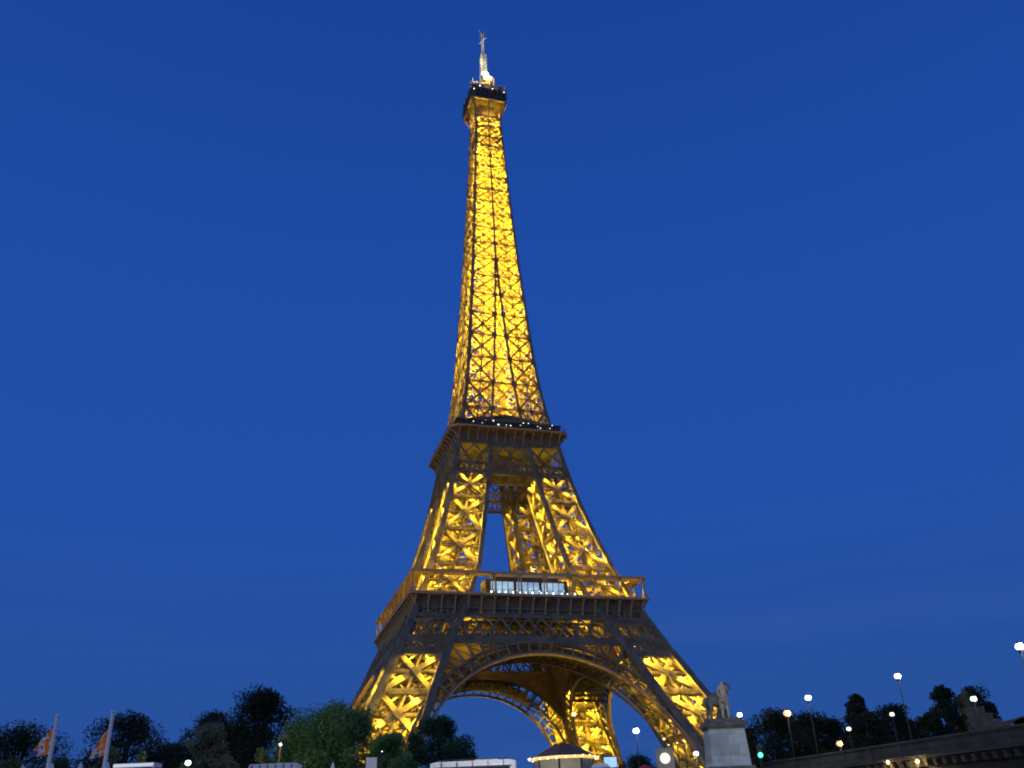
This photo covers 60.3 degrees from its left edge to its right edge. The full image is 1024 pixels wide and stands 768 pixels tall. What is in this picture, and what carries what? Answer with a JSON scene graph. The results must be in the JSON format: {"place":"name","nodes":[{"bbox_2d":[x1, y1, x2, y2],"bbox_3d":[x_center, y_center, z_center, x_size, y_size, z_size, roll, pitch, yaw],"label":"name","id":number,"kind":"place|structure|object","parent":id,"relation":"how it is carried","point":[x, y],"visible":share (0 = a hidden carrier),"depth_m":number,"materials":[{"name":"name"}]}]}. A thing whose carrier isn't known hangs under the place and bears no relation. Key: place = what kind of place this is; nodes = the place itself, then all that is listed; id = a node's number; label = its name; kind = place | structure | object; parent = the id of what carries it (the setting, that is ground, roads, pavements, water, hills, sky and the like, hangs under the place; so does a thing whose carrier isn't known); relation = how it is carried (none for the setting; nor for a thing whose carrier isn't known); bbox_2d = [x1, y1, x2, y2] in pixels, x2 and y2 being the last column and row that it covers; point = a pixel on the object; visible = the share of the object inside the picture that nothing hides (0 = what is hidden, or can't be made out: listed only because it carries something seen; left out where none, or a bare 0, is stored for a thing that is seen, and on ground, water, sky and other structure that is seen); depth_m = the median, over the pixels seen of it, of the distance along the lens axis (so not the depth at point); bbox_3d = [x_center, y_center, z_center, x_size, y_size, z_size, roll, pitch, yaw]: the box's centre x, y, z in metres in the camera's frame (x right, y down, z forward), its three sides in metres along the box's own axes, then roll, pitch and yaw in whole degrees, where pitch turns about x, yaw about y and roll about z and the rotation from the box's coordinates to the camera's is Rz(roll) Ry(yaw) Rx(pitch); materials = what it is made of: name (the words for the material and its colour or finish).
{"place":"outdoors","nodes":[
{"label":"outdoors","id":0,"kind":"place"},
{"bbox_2d":[430,757,516,767],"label":"parked coach","id":1,"kind":"object","parent":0,"point":[493,763],"visible":1,"depth_m":52.42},
{"bbox_2d":[472,766,509,767],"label":"window","id":2,"kind":"structure","parent":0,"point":[495,766],"depth_m":52.17,"materials":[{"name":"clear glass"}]},
{"bbox_2d":[0,0,1023,767],"label":"sky","id":3,"kind":"structure","parent":0,"point":[771,252],"materials":[{"name":"blue"}]},
{"bbox_2d":[655,747,674,767],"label":"lit sign","id":4,"kind":"object","parent":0,"point":[664,757],"visible":1,"depth_m":49.49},
{"bbox_2d":[836,740,842,750],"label":"street lamp","id":5,"kind":"object","parent":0,"point":[839,743],"visible":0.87,"depth_m":96.68,"materials":[{"name":"glass"}]},
{"bbox_2d":[1015,641,1023,662],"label":"street lamp","id":6,"kind":"object","parent":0,"point":[1019,646],"visible":1,"depth_m":72.01,"materials":[{"name":"paint"}]},
{"label":"road","id":7,"kind":"structure","parent":0,"visible":0},
{"bbox_2d":[28,714,59,767],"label":"flagpole","id":8,"kind":"object","parent":7,"relation":"on","point":[45,746],"visible":1,"depth_m":54.37,"materials":[{"name":"white paint"}]},
{"bbox_2d":[88,710,114,767],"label":"flagpole","id":9,"kind":"object","parent":7,"relation":"on","point":[101,747],"visible":1,"depth_m":54.29,"materials":[{"name":"white paint"}]},
{"bbox_2d":[113,762,161,767],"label":"market stall","id":10,"kind":"object","parent":7,"relation":"on","point":[144,765],"visible":1,"depth_m":51.30,"materials":[{"name":"white paint"}]},
{"bbox_2d":[248,763,301,767],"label":"market stall","id":11,"kind":"object","parent":7,"relation":"on","point":[284,765],"visible":1,"depth_m":52.73,"materials":[{"name":"white fabric"}]},
{"bbox_2d":[528,744,598,767],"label":"round kiosk","id":12,"kind":"object","parent":7,"relation":"on","point":[563,756],"visible":1,"depth_m":57.60,"materials":[{"name":"stone"}]},
{"bbox_2d":[603,756,617,767],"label":"advertising screen","id":13,"kind":"object","parent":7,"relation":"on","point":[611,761],"visible":0.87,"depth_m":60.62,"materials":[{"name":"paint"}]},
{"bbox_3d":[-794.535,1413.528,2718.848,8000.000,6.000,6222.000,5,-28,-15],"label":"ground","id":14,"kind":"structure","parent":0,"visible":0},
{"bbox_2d":[0,756,25,767],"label":"shrub","id":15,"kind":"object","parent":14,"relation":"on","point":[7,763],"visible":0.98,"depth_m":83.30,"materials":[{"name":"green plant"}]},
{"bbox_2d":[0,719,76,767],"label":"broadleaf tree","id":16,"kind":"object","parent":14,"relation":"on","point":[18,742],"visible":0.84,"depth_m":120.92,"materials":[{"name":"green plant"}]},
{"bbox_2d":[39,756,72,767],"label":"shrub","id":17,"kind":"object","parent":14,"relation":"on","point":[63,762],"visible":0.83,"depth_m":77.61,"materials":[{"name":"green plant"}]},
{"bbox_2d":[89,745,120,767],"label":"shrub","id":18,"kind":"object","parent":14,"relation":"on","point":[113,755],"visible":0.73,"depth_m":77.95,"materials":[{"name":"green plant"}]},
{"bbox_2d":[71,709,178,767],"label":"broadleaf tree","id":19,"kind":"object","parent":14,"relation":"on","point":[137,733],"visible":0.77,"depth_m":109.70,"materials":[{"name":"green plant"}]},
{"bbox_2d":[134,750,146,762],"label":"shrub","id":20,"kind":"object","parent":14,"relation":"on","point":[141,756],"visible":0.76,"depth_m":78.02,"materials":[{"name":"green plant"}]},
{"bbox_2d":[151,740,192,766],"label":"broadleaf tree","id":21,"kind":"object","parent":14,"relation":"on","point":[175,746],"visible":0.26,"depth_m":129.99,"materials":[{"name":"green plant"}]},
{"bbox_2d":[185,759,190,767],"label":"street lamp","id":22,"kind":"object","parent":14,"relation":"on","point":[187,762],"visible":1,"depth_m":66.57,"materials":[{"name":"paint"}]},
{"bbox_2d":[162,708,248,767],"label":"broadleaf tree","id":23,"kind":"object","parent":14,"relation":"on","point":[212,716],"visible":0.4,"depth_m":126.06,"materials":[{"name":"green plant"}]},
{"bbox_2d":[179,720,239,767],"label":"conical tree","id":24,"kind":"object","parent":14,"relation":"on","point":[209,734],"visible":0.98,"depth_m":76.03,"materials":[{"name":"green plant"}]},
{"bbox_2d":[224,721,248,767],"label":"broadleaf tree","id":25,"kind":"object","parent":14,"relation":"on","point":[232,726],"visible":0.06,"depth_m":130.12,"materials":[{"name":"green plant"}]},
{"bbox_2d":[213,682,305,767],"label":"broadleaf tree","id":26,"kind":"object","parent":14,"relation":"on","point":[263,709],"visible":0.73,"depth_m":104.25,"materials":[{"name":"green plant"}]},
{"bbox_2d":[253,747,266,763],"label":"shrub","id":27,"kind":"object","parent":14,"relation":"on","point":[259,752],"visible":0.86,"depth_m":74.12,"materials":[{"name":"green plant"}]},
{"bbox_2d":[263,694,408,767],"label":"round tree","id":28,"kind":"object","parent":14,"relation":"on","point":[340,733],"visible":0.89,"depth_m":78.32,"materials":[{"name":"green plant"}]},
{"bbox_2d":[366,757,376,767],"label":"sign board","id":29,"kind":"object","parent":14,"relation":"on","point":[371,762],"visible":1,"depth_m":50.75,"materials":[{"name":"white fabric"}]},
{"bbox_2d":[361,732,417,767],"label":"round tree","id":30,"kind":"object","parent":14,"relation":"on","point":[389,745],"visible":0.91,"depth_m":73.56,"materials":[{"name":"green plant"}]},
{"bbox_2d":[405,714,478,767],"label":"broadleaf tree","id":31,"kind":"object","parent":14,"relation":"on","point":[444,744],"visible":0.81,"depth_m":90.44,"materials":[{"name":"green plant"}]},
{"bbox_2d":[348,30,770,767],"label":"lattice tower","id":32,"kind":"structure","parent":14,"relation":"on","point":[580,642],"depth_m":280.71,"materials":[{"name":"metal"}]},
{"bbox_2d":[571,711,575,745],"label":"street lamp","id":33,"kind":"object","parent":14,"relation":"on","point":[573,713],"visible":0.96,"depth_m":140.78,"materials":[{"name":"paint"}]},
{"bbox_2d":[591,763,609,767],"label":"awning","id":34,"kind":"object","parent":14,"relation":"on","point":[605,765],"visible":1,"depth_m":56.49,"materials":[{"name":"white fabric"}]},
{"bbox_2d":[633,726,639,766],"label":"street lamp","id":35,"kind":"object","parent":14,"relation":"on","point":[635,730],"visible":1,"depth_m":102.21,"materials":[{"name":"glass"}]},
{"bbox_2d":[618,752,656,767],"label":"shrub","id":36,"kind":"object","parent":14,"relation":"on","point":[643,760],"visible":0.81,"depth_m":137.00,"materials":[{"name":"green plant"}]},
{"bbox_2d":[693,750,698,767],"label":"street lamp","id":37,"kind":"object","parent":14,"relation":"on","point":[695,753],"visible":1,"depth_m":78.13,"materials":[{"name":"glass"}]},
{"bbox_2d":[699,718,756,767],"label":"stone pedestal","id":38,"kind":"object","parent":14,"relation":"on","point":[725,743],"visible":1,"depth_m":88.30,"materials":[{"name":"grey stone"}]},
{"bbox_2d":[703,681,739,721],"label":"horse statue","id":39,"kind":"object","parent":38,"relation":"on","point":[718,698],"visible":0.98,"depth_m":91.18,"materials":[{"name":"stone"}]},
{"bbox_2d":[744,727,768,766],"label":"broadleaf tree","id":40,"kind":"object","parent":14,"relation":"on","point":[763,758],"visible":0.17,"depth_m":146.40,"materials":[{"name":"green plant"}]},
{"bbox_2d":[756,745,762,767],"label":"traffic light","id":41,"kind":"object","parent":14,"relation":"on","point":[759,752],"visible":1,"depth_m":84.56,"materials":[{"name":"paint"}]},
{"bbox_2d":[745,707,827,767],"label":"broadleaf tree","id":42,"kind":"object","parent":14,"relation":"on","point":[773,744],"visible":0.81,"depth_m":138.10,"materials":[{"name":"green plant"}]},
{"bbox_2d":[783,709,794,757],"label":"street lamp","id":43,"kind":"object","parent":14,"relation":"on","point":[786,713],"visible":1,"depth_m":104.60,"materials":[{"name":"paint"}]},
{"bbox_2d":[805,694,818,753],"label":"street lamp","id":44,"kind":"object","parent":14,"relation":"on","point":[808,697],"visible":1,"depth_m":112.69,"materials":[{"name":"paint"}]},
{"bbox_2d":[783,710,848,757],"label":"broadleaf tree","id":45,"kind":"object","parent":14,"relation":"on","point":[803,718],"visible":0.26,"depth_m":152.20,"materials":[{"name":"green plant"}]},
{"bbox_2d":[807,715,848,752],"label":"broadleaf tree","id":46,"kind":"object","parent":14,"relation":"on","point":[834,726],"visible":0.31,"depth_m":154.79,"materials":[{"name":"green plant"}]},
{"bbox_2d":[846,726,852,748],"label":"street lamp","id":47,"kind":"object","parent":14,"relation":"on","point":[848,728],"visible":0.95,"depth_m":115.89,"materials":[{"name":"paint"}]},
{"bbox_2d":[839,693,886,746],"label":"broadleaf tree","id":48,"kind":"object","parent":14,"relation":"on","point":[855,704],"visible":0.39,"depth_m":139.79,"materials":[{"name":"green plant"}]},
{"bbox_2d":[836,711,909,750],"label":"broadleaf tree","id":49,"kind":"object","parent":14,"relation":"on","point":[871,724],"visible":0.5,"depth_m":129.27,"materials":[{"name":"green plant"}]},
{"bbox_2d":[890,711,897,741],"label":"street lamp","id":50,"kind":"object","parent":14,"relation":"on","point":[892,714],"visible":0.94,"depth_m":119.36,"materials":[{"name":"glass"}]},
{"bbox_2d":[874,702,927,742],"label":"broadleaf tree","id":51,"kind":"object","parent":14,"relation":"on","point":[898,712],"visible":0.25,"depth_m":148.19,"materials":[{"name":"green plant"}]},
{"bbox_2d":[894,672,912,739],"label":"street lamp","id":52,"kind":"object","parent":14,"relation":"on","point":[897,675],"visible":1,"depth_m":105.88,"materials":[{"name":"paint"}]},
{"bbox_2d":[885,717,927,742],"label":"broadleaf tree","id":53,"kind":"object","parent":14,"relation":"on","point":[912,722],"visible":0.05,"depth_m":154.37,"materials":[{"name":"green plant"}]},
{"bbox_2d":[914,710,959,738],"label":"broadleaf tree","id":54,"kind":"object","parent":14,"relation":"on","point":[929,722],"visible":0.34,"depth_m":129.23,"materials":[{"name":"green plant"}]},
{"bbox_2d":[926,683,972,736],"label":"broadleaf tree","id":55,"kind":"object","parent":14,"relation":"on","point":[941,695],"visible":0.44,"depth_m":139.65,"materials":[{"name":"green plant"}]},
{"bbox_2d":[952,683,989,730],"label":"broadleaf tree","id":56,"kind":"object","parent":14,"relation":"on","point":[977,695],"visible":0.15,"depth_m":163.89,"materials":[{"name":"green plant"}]},
{"bbox_2d":[970,695,981,728],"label":"street lamp","id":57,"kind":"object","parent":14,"relation":"on","point":[973,698],"visible":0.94,"depth_m":112.50,"materials":[{"name":"paint"}]},
{"bbox_2d":[955,690,999,731],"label":"stone monument","id":58,"kind":"object","parent":14,"relation":"on","point":[968,709],"visible":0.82,"depth_m":138.25,"materials":[{"name":"grey stone"}]},
{"bbox_2d":[979,700,1001,721],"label":"broadleaf tree","id":59,"kind":"object","parent":14,"relation":"on","point":[990,707],"visible":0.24,"depth_m":139.50,"materials":[{"name":"green plant"}]},
{"bbox_2d":[984,716,1023,728],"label":"domed roof hall","id":60,"kind":"structure","parent":14,"relation":"on","point":[1018,720],"depth_m":102.40,"materials":[{"name":"stone"}]},
{"label":"river","id":61,"kind":"structure","parent":0,"visible":0},
{"bbox_2d":[762,723,1023,767],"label":"stone bridge","id":62,"kind":"structure","parent":61,"relation":"in","point":[999,747],"depth_m":69.52,"materials":[{"name":"stone"}]}
]}

